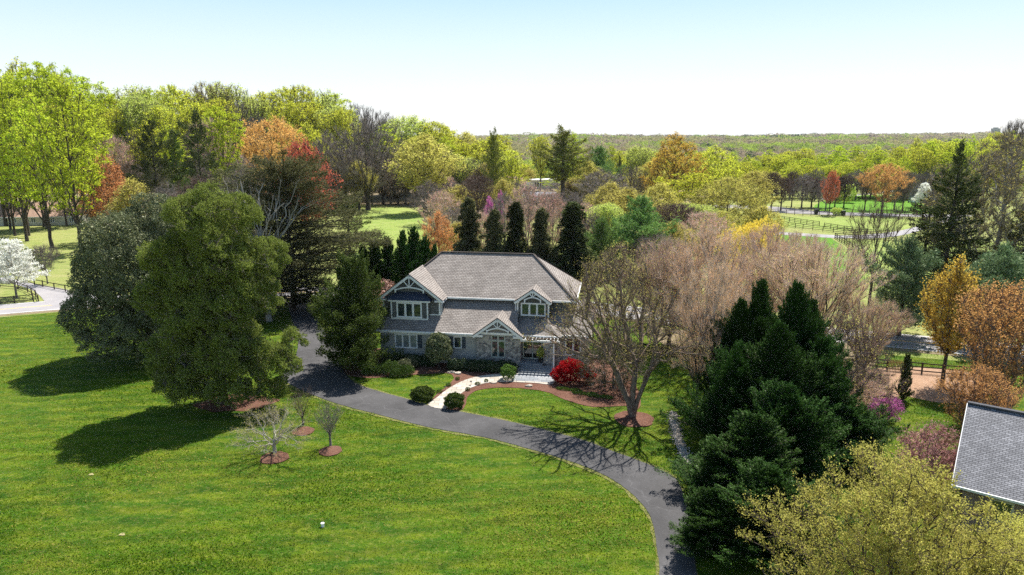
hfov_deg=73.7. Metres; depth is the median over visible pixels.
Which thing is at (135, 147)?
leafy tree
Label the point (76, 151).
poplar tree
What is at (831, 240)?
paddock
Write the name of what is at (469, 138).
leafy tree
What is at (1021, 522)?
willow tree
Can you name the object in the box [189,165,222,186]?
bare tree
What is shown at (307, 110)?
leafy tree
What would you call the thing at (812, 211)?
lane
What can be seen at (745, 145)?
distant woods
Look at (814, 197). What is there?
bare tree
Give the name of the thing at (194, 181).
bare tree
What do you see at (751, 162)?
poplar tree
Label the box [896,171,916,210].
bare tree
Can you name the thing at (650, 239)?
bare tree
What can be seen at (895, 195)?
bare tree
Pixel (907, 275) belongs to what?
pine tree
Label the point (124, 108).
leafy tree
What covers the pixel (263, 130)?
bare tree
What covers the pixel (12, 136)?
poplar tree
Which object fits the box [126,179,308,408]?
cedar tree
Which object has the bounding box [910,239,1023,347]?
pine tree
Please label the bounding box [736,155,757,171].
poplar tree
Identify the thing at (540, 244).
spruce tree
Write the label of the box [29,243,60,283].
bare tree
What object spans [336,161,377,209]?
leafy tree
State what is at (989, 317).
maple tree
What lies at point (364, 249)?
cypress tree
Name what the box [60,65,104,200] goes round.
poplar tree
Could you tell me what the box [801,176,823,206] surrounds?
bare tree
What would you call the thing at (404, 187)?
bare tree
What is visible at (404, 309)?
window
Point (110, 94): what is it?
poplar tree
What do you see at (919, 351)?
road verge
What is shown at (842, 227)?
rail fence
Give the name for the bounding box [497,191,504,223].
redbud tree
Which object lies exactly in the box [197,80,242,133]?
ash tree
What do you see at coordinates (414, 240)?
cypress tree
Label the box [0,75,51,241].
poplar tree
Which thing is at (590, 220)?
bare tree
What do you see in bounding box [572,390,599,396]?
daffodil clump
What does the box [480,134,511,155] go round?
leafy tree
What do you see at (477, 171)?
bare tree
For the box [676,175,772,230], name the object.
leafy tree
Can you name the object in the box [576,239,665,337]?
crabapple tree
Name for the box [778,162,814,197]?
poplar tree
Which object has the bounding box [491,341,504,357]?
window
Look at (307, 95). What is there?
leafy tree
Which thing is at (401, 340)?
window
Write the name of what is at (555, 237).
cherry tree
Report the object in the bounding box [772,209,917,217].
rail fence
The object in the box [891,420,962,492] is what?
magnolia tree
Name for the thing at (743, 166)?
poplar tree
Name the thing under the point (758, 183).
leafy tree
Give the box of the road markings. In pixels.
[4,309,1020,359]
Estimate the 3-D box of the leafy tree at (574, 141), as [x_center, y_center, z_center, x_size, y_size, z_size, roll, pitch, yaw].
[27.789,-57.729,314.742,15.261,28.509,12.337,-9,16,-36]
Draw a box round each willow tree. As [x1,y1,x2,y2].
[733,433,1023,574]
[906,506,1023,574]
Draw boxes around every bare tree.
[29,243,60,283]
[94,133,134,205]
[104,161,140,203]
[115,132,157,191]
[129,165,155,195]
[137,152,164,185]
[141,179,187,238]
[144,166,175,194]
[161,161,189,194]
[169,174,225,206]
[178,130,216,178]
[179,155,209,189]
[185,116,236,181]
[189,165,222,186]
[210,175,243,205]
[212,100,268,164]
[219,152,242,182]
[220,155,273,233]
[222,155,255,189]
[233,125,273,170]
[244,117,275,164]
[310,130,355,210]
[332,161,362,207]
[333,139,351,201]
[337,142,376,202]
[343,103,367,150]
[350,116,386,199]
[351,104,392,153]
[356,159,384,204]
[362,109,405,154]
[366,151,400,203]
[378,165,415,204]
[380,159,402,203]
[393,160,417,203]
[406,178,447,217]
[409,144,458,184]
[427,172,454,197]
[433,206,461,238]
[438,181,467,199]
[451,158,488,188]
[459,173,496,234]
[462,176,484,196]
[487,191,526,240]
[500,177,526,190]
[502,179,530,202]
[534,195,558,216]
[540,181,570,198]
[550,192,589,222]
[559,178,586,200]
[582,212,614,249]
[615,165,650,194]
[630,228,676,264]
[653,201,700,237]
[674,305,723,409]
[739,221,778,247]
[764,171,783,212]
[772,177,795,210]
[785,170,802,206]
[790,173,816,208]
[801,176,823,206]
[807,167,827,199]
[808,179,826,207]
[814,178,838,210]
[830,176,847,206]
[836,174,856,206]
[840,228,875,279]
[844,195,917,302]
[847,169,868,198]
[858,172,876,209]
[875,172,907,199]
[883,178,946,277]
[884,180,907,209]
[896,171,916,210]
[907,172,930,206]
[921,170,933,186]
[928,171,953,197]
[999,114,1023,248]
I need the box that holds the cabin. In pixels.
[526,178,559,188]
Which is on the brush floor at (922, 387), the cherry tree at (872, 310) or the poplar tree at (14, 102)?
the cherry tree at (872, 310)
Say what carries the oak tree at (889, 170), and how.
on the ground at (64, 237)
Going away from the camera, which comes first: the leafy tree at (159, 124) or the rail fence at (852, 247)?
the rail fence at (852, 247)
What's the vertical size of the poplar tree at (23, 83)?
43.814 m
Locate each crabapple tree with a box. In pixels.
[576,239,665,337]
[638,255,683,309]
[821,312,911,413]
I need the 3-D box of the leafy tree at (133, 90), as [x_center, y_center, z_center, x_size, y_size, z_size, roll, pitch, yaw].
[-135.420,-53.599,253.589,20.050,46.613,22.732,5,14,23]
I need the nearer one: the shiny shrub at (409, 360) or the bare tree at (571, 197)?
the shiny shrub at (409, 360)
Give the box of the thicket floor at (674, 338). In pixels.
[646,327,873,371]
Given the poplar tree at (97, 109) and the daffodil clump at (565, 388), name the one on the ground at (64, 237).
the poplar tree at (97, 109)
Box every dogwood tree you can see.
[0,237,50,298]
[911,182,931,202]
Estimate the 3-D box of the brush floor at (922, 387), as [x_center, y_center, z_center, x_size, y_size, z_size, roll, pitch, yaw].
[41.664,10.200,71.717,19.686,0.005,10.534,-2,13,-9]
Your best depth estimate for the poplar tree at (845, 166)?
295.07 m
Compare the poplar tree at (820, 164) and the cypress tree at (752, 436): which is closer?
the cypress tree at (752, 436)
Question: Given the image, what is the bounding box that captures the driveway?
[284,297,696,574]
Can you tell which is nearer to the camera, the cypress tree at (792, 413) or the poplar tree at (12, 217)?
the cypress tree at (792, 413)
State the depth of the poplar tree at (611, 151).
336.84 m
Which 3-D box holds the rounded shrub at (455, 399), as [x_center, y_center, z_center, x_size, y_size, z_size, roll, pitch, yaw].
[-5.557,10.780,65.549,2.100,1.585,2.167,1,13,5]
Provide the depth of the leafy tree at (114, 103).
241.73 m
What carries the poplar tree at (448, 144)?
on the woodland floor at (377, 199)
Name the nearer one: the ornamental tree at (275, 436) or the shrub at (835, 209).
the ornamental tree at (275, 436)
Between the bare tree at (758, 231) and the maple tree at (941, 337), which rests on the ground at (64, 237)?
the bare tree at (758, 231)
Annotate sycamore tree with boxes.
[639,130,712,196]
[917,127,1023,272]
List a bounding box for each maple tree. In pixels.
[75,153,129,219]
[275,135,343,250]
[419,209,458,252]
[820,170,840,214]
[914,252,985,384]
[932,361,1023,434]
[952,279,1023,405]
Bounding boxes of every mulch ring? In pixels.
[193,394,279,411]
[260,451,288,463]
[292,426,314,435]
[319,446,341,455]
[614,411,653,426]
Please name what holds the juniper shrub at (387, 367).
on the mulch bed at (462, 376)
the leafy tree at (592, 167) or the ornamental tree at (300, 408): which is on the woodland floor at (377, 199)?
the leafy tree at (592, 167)
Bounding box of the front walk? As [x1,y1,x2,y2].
[428,367,555,408]
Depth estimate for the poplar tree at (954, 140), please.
335.80 m
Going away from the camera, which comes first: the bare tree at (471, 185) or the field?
the field
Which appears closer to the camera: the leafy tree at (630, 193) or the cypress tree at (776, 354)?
the cypress tree at (776, 354)
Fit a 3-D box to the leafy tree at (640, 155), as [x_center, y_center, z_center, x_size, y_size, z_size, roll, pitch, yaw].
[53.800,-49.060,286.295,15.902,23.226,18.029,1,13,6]
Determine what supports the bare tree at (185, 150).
on the ground at (64, 237)
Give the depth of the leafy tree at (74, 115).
212.16 m
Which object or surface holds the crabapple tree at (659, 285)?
on the lawn at (406, 546)
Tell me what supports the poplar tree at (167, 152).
on the ground at (64, 237)
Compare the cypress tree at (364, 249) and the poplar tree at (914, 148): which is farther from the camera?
the poplar tree at (914, 148)
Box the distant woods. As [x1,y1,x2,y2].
[207,131,1023,195]
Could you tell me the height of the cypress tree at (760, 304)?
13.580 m
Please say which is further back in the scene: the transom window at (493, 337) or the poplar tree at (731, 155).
the poplar tree at (731, 155)
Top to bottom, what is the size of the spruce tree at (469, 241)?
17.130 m
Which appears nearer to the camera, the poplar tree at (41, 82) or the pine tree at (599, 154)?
the poplar tree at (41, 82)
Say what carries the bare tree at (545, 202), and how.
on the ground at (64, 237)
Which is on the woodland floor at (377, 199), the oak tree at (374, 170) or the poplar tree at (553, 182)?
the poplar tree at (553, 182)
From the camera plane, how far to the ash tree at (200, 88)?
264.73 m
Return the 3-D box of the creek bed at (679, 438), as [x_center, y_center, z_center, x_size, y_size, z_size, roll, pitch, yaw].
[14.433,12.824,59.761,0.742,0.005,10.588,1,13,5]
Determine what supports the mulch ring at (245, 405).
on the lawn at (406, 546)
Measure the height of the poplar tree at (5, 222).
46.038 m
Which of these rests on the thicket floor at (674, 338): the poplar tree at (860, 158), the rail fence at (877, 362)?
the rail fence at (877, 362)
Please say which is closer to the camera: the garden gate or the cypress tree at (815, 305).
the cypress tree at (815, 305)
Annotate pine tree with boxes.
[480,126,505,208]
[531,124,592,208]
[583,144,629,198]
[584,216,629,272]
[604,193,681,266]
[859,233,944,335]
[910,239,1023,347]
[933,263,981,316]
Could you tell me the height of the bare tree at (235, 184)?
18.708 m
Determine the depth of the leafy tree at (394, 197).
279.60 m
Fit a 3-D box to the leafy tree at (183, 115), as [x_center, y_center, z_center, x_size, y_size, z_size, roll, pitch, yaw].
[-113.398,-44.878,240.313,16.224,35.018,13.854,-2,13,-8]
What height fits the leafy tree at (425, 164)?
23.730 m
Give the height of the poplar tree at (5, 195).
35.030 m
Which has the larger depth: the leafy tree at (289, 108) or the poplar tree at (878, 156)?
the poplar tree at (878, 156)
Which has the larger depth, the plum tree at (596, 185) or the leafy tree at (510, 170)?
the leafy tree at (510, 170)
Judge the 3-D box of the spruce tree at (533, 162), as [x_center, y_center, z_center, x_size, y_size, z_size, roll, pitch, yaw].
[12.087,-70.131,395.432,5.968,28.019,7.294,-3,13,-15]
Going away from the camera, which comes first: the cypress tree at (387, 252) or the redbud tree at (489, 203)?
the cypress tree at (387, 252)
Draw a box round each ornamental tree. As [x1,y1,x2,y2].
[224,399,317,458]
[285,385,314,424]
[313,400,343,445]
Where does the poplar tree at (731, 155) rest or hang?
on the ground at (64, 237)
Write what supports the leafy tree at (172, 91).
on the woodland floor at (377, 199)
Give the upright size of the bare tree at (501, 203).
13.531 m
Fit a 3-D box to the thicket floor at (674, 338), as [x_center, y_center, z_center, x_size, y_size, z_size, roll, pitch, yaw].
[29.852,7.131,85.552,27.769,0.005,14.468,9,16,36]
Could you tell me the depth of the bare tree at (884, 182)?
275.08 m
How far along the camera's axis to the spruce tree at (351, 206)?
149.94 m
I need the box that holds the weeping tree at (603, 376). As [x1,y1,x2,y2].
[573,325,651,394]
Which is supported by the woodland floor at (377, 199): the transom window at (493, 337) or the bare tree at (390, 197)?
the bare tree at (390, 197)
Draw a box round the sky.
[0,0,1023,135]
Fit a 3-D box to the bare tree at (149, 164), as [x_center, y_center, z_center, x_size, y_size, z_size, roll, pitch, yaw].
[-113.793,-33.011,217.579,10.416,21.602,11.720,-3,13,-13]
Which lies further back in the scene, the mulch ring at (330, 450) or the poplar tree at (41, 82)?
the poplar tree at (41, 82)
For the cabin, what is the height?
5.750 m
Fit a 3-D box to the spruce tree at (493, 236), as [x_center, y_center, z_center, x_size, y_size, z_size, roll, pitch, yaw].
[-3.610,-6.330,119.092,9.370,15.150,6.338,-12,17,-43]
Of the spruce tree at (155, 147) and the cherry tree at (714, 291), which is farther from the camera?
the spruce tree at (155, 147)
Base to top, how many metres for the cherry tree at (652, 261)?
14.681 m
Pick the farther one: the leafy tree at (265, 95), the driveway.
the leafy tree at (265, 95)
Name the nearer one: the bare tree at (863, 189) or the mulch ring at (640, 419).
the mulch ring at (640, 419)
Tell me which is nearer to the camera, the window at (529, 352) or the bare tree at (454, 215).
the window at (529, 352)
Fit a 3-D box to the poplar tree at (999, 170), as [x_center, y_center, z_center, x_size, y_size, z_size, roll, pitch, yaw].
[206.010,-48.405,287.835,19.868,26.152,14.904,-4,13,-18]
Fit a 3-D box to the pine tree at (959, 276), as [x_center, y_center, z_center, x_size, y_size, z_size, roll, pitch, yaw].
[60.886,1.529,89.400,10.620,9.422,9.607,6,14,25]
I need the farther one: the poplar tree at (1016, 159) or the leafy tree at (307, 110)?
the poplar tree at (1016, 159)
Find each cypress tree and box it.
[356,244,373,282]
[367,237,393,294]
[377,235,399,284]
[381,229,419,290]
[402,226,429,278]
[416,233,430,264]
[429,243,437,260]
[654,433,743,488]
[659,339,771,439]
[668,484,767,568]
[675,408,803,524]
[682,456,861,574]
[695,296,755,396]
[706,376,865,494]
[707,277,783,374]
[717,318,842,432]
[751,279,843,351]
[798,298,863,403]
[800,331,909,443]
[817,401,895,476]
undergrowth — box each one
[122,194,365,206]
[410,195,662,221]
[651,339,702,360]
[847,363,894,408]
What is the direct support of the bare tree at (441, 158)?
on the woodland floor at (377, 199)
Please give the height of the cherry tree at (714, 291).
14.777 m
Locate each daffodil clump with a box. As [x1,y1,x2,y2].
[556,386,582,390]
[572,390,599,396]
[585,393,613,398]
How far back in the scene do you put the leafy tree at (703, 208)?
158.12 m
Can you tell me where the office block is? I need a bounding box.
[991,127,1000,132]
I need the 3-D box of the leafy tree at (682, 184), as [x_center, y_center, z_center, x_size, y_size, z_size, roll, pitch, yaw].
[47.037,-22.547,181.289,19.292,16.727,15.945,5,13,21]
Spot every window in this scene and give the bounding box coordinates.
[394,334,417,348]
[396,302,421,317]
[453,336,461,348]
[491,335,504,340]
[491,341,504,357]
[520,303,545,316]
[523,339,542,358]
[565,337,580,355]
[986,497,1014,525]
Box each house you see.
[0,202,96,225]
[376,251,593,382]
[951,401,1023,544]
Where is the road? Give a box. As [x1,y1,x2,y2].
[0,289,1023,360]
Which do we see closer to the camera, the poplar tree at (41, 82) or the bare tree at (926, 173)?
the poplar tree at (41, 82)
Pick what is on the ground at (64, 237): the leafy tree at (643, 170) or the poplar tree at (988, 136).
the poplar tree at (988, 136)
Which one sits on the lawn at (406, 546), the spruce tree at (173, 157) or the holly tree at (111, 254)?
the holly tree at (111, 254)
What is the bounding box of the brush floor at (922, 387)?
[857,367,989,405]
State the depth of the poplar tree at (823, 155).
334.27 m
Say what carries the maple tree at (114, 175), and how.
on the ground at (64, 237)
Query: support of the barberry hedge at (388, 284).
on the lawn at (406, 546)
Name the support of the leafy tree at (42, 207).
on the ground at (64, 237)
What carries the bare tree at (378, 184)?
on the ground at (64, 237)
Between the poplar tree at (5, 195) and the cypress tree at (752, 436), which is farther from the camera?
the poplar tree at (5, 195)
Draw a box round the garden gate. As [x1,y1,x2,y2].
[888,360,903,370]
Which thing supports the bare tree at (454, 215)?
on the ground at (64, 237)
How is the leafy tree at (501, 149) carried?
on the woodland floor at (377, 199)
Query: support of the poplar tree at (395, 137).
on the woodland floor at (377, 199)
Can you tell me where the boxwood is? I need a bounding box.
[500,364,516,379]
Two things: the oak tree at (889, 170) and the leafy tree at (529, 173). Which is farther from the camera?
the leafy tree at (529, 173)
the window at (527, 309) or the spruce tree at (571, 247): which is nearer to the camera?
the window at (527, 309)
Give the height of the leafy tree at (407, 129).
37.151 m
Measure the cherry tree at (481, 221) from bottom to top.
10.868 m
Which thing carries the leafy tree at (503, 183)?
on the ground at (64, 237)
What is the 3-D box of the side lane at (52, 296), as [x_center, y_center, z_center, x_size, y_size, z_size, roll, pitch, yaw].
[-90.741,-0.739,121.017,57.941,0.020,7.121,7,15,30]
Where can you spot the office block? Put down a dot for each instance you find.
(997, 129)
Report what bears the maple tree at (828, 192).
on the ground at (64, 237)
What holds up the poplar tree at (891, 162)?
on the paddock at (856, 203)
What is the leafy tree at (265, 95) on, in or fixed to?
on the woodland floor at (377, 199)
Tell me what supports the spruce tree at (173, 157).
on the ground at (64, 237)
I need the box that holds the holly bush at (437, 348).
[424,332,452,367]
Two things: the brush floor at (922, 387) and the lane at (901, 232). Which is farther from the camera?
the lane at (901, 232)
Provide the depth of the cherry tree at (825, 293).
74.30 m
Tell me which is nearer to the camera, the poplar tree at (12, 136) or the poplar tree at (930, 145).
the poplar tree at (12, 136)
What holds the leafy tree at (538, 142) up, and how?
on the woodland floor at (377, 199)
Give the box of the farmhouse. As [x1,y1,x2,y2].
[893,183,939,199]
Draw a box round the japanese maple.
[549,357,596,383]
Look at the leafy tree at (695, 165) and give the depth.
255.26 m
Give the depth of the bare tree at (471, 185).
258.82 m
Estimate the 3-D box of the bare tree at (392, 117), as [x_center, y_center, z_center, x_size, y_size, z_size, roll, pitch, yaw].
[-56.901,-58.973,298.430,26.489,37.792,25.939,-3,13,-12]
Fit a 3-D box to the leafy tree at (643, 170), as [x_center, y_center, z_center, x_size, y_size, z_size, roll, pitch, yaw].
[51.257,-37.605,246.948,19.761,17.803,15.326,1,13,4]
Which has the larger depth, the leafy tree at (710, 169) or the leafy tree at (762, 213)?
the leafy tree at (710, 169)
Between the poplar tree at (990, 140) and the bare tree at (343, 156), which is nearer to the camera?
the bare tree at (343, 156)
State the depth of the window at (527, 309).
78.19 m
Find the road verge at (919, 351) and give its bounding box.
[0,297,1021,361]
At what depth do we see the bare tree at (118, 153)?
207.47 m
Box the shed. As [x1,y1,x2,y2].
[512,192,556,203]
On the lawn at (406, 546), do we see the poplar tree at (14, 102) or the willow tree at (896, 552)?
the willow tree at (896, 552)
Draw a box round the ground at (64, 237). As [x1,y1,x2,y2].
[0,142,1023,365]
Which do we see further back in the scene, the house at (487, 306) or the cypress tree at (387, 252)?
the cypress tree at (387, 252)
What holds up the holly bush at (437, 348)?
on the mulch bed at (462, 376)
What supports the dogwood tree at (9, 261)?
on the ground at (64, 237)
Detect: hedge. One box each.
[374,278,394,305]
[381,352,437,366]
[446,357,518,372]
[622,342,711,355]
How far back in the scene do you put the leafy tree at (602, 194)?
176.12 m
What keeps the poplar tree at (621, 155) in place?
on the woodland floor at (377, 199)
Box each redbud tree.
[483,194,493,229]
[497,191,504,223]
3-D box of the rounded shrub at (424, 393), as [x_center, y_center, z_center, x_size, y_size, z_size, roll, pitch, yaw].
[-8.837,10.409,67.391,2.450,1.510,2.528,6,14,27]
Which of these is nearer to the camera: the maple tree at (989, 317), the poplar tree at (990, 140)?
the maple tree at (989, 317)
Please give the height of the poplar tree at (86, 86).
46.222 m
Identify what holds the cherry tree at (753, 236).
on the ground at (64, 237)
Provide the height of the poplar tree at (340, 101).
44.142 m
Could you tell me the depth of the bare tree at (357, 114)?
295.72 m
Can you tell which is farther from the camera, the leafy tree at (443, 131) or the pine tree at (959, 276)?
the leafy tree at (443, 131)
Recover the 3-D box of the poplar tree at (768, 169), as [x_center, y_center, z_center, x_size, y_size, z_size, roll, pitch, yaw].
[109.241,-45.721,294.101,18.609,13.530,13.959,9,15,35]
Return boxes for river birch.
[520,241,711,416]
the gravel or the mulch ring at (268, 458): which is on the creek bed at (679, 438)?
the gravel
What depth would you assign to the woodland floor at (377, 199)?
281.09 m
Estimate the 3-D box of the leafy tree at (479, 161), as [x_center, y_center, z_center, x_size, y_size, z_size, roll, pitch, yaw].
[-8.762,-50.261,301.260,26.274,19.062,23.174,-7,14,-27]
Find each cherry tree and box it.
[417,189,461,230]
[462,210,488,247]
[499,183,558,246]
[533,188,569,246]
[581,202,597,233]
[620,234,729,347]
[638,217,778,339]
[669,255,751,383]
[673,209,738,260]
[710,221,831,311]
[739,238,899,334]
[767,230,837,283]
[822,296,917,370]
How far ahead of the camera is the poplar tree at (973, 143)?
339.01 m
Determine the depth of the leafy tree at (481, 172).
272.59 m
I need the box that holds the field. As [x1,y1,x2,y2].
[840,240,1022,295]
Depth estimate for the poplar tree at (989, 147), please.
291.39 m
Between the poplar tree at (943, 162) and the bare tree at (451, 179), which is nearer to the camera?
the bare tree at (451, 179)
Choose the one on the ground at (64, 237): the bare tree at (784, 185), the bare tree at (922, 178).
the bare tree at (784, 185)
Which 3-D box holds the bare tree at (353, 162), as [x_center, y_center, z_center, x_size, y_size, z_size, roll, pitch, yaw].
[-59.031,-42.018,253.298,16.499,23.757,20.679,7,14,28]
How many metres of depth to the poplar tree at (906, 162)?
294.72 m
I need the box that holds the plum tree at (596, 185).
[558,167,636,208]
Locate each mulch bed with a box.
[343,348,499,400]
[446,358,640,410]
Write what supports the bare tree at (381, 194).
on the woodland floor at (377, 199)
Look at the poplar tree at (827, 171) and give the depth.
293.12 m
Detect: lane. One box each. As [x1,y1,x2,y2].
[0,277,93,305]
[690,204,970,216]
[779,221,943,238]
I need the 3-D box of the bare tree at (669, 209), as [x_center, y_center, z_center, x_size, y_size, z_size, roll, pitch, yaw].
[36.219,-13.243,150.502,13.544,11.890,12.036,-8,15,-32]
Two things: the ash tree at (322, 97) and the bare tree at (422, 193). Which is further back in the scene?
the ash tree at (322, 97)
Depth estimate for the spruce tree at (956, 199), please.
106.92 m
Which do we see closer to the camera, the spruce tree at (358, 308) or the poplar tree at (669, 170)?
the spruce tree at (358, 308)
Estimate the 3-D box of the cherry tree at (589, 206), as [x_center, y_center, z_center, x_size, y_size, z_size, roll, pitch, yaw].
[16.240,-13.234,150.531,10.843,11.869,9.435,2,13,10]
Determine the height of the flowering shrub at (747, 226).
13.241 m
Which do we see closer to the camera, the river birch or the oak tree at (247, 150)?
the river birch
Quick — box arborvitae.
[894,353,914,399]
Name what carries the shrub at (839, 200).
on the paddock at (856, 203)
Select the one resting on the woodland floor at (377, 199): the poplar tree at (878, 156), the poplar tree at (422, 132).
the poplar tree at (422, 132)
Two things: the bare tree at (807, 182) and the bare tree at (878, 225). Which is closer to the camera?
the bare tree at (878, 225)
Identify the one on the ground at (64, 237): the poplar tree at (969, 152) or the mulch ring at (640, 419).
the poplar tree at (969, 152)
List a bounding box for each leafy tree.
[0,55,58,201]
[17,90,71,228]
[36,94,84,226]
[47,74,102,201]
[90,95,127,147]
[95,106,141,163]
[96,175,157,217]
[111,77,169,141]
[111,93,154,161]
[120,120,184,186]
[122,92,171,192]
[138,104,184,158]
[156,82,191,128]
[166,89,209,141]
[168,111,203,161]
[177,100,221,163]
[188,97,241,155]
[190,105,247,181]
[239,91,281,140]
[256,86,303,145]
[264,100,309,143]
[272,121,301,205]
[278,83,321,131]
[287,102,337,138]
[296,120,329,201]
[304,132,340,161]
[309,104,360,196]
[319,107,362,196]
[320,157,351,208]
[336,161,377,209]
[378,114,429,193]
[382,130,469,212]
[382,136,441,197]
[384,140,400,198]
[398,143,456,184]
[412,121,456,149]
[433,221,477,249]
[434,123,473,159]
[435,184,490,221]
[436,155,479,185]
[446,142,485,195]
[454,130,485,189]
[463,163,507,194]
[467,139,510,156]
[468,151,519,175]
[469,155,520,168]
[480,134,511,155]
[483,178,524,228]
[487,177,521,195]
[492,149,532,197]
[504,172,529,186]
[508,162,539,182]
[524,136,553,187]
[555,177,582,201]
[559,131,587,177]
[568,159,609,202]
[582,180,631,216]
[583,202,626,250]
[598,186,667,235]
[621,173,658,194]
[623,145,656,177]
[626,161,677,198]
[628,181,684,222]
[649,221,705,253]
[653,172,717,224]
[664,202,722,239]
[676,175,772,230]
[678,158,720,189]
[679,144,751,203]
[687,208,756,248]
[731,170,782,210]
[735,205,789,246]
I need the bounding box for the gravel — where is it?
[666,411,692,462]
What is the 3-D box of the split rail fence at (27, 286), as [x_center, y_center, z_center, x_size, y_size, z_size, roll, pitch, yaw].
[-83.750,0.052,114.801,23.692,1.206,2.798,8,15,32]
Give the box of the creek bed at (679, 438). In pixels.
[669,411,689,460]
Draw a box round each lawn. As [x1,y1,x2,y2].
[0,300,1023,574]
[350,208,430,270]
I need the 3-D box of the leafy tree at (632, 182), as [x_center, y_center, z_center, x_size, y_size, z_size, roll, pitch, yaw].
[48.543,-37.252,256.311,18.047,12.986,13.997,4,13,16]
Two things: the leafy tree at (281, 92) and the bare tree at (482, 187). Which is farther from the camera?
the leafy tree at (281, 92)
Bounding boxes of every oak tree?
[234,113,307,196]
[322,116,409,209]
[856,162,915,213]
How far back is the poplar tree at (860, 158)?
309.80 m
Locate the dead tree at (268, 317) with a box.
[220,179,317,321]
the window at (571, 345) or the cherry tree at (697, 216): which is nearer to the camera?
the window at (571, 345)
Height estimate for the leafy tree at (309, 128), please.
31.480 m
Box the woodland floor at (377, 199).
[0,181,705,215]
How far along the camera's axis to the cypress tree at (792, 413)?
48.84 m
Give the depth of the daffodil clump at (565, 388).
69.94 m
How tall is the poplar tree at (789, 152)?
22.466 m
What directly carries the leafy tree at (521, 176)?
on the woodland floor at (377, 199)
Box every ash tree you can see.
[180,80,228,110]
[196,80,255,149]
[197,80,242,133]
[238,94,273,154]
[307,88,348,134]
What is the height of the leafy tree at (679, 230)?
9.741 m
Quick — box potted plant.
[536,346,544,362]
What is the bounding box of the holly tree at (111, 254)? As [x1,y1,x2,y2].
[52,191,209,364]
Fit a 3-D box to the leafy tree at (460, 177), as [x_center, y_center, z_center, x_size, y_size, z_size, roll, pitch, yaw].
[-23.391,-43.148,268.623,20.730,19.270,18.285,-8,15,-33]
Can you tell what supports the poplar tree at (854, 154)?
on the ground at (64, 237)
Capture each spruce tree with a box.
[123,118,175,223]
[163,127,197,193]
[169,108,234,215]
[207,147,393,316]
[306,248,403,371]
[318,198,379,249]
[452,196,482,251]
[478,209,508,252]
[503,200,532,252]
[524,206,559,267]
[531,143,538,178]
[543,201,610,286]
[617,155,622,186]
[898,137,991,297]
[977,205,1023,285]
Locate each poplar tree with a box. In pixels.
[0,69,43,200]
[0,71,50,226]
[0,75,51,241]
[0,76,50,228]
[0,81,17,225]
[0,92,80,247]
[0,104,53,235]
[0,113,32,235]
[1,118,20,229]
[4,72,114,245]
[6,60,69,201]
[18,71,77,182]
[43,61,97,201]
[58,107,109,218]
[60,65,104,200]
[62,91,123,214]
[72,122,126,205]
[73,76,125,209]
[91,101,125,205]
[102,92,126,141]
[137,86,180,157]
[139,125,191,190]
[316,94,356,139]
[360,124,411,197]
[412,122,440,155]
[434,136,470,183]
[539,171,577,187]
[595,145,624,171]
[610,150,628,180]
[662,163,679,186]
[721,169,740,193]
[722,151,741,185]
[734,162,758,179]
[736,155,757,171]
[740,160,765,175]
[747,155,783,172]
[749,167,772,188]
[753,149,779,171]
[770,154,801,188]
[773,150,798,194]
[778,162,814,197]
[791,158,818,193]
[793,148,816,172]
[798,164,821,197]
[807,153,841,164]
[811,159,829,176]
[813,165,844,179]
[826,146,851,193]
[830,152,854,176]
[837,162,854,182]
[845,146,872,169]
[846,158,878,196]
[848,153,867,190]
[857,146,897,194]
[866,150,888,172]
[866,156,912,195]
[888,146,911,169]
[894,155,920,174]
[896,146,929,173]
[909,137,925,168]
[910,148,942,181]
[915,141,941,177]
[921,138,951,168]
[930,152,963,178]
[935,140,967,168]
[939,138,971,199]
[939,139,978,168]
[948,144,984,178]
[964,135,977,169]
[970,137,996,185]
[971,143,1003,195]
[981,131,1000,190]
[985,147,1023,188]
[997,135,1023,203]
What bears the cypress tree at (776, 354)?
on the lawn at (406, 546)
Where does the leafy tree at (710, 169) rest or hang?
on the ground at (64, 237)
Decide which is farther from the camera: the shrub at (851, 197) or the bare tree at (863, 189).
the shrub at (851, 197)
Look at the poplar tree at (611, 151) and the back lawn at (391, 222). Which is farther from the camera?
the poplar tree at (611, 151)
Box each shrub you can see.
[361,359,415,377]
[398,356,419,372]
[409,385,435,402]
[443,391,465,408]
[713,215,781,286]
[830,207,841,215]
[833,191,843,202]
[842,184,856,201]
[867,392,905,421]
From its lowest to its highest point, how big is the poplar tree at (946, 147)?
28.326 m
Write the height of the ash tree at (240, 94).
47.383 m
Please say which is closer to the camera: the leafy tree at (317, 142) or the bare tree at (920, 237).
the bare tree at (920, 237)
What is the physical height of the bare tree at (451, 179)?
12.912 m
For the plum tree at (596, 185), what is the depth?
205.49 m
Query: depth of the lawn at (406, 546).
51.79 m
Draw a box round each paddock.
[772,217,918,230]
[772,235,868,283]
[814,195,923,213]
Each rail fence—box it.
[0,282,38,301]
[0,294,33,303]
[25,279,66,290]
[770,205,913,214]
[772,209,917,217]
[779,216,819,225]
[785,222,889,233]
[824,223,867,231]
[834,233,880,267]
[835,233,946,241]
[845,356,888,369]
[911,362,1004,379]

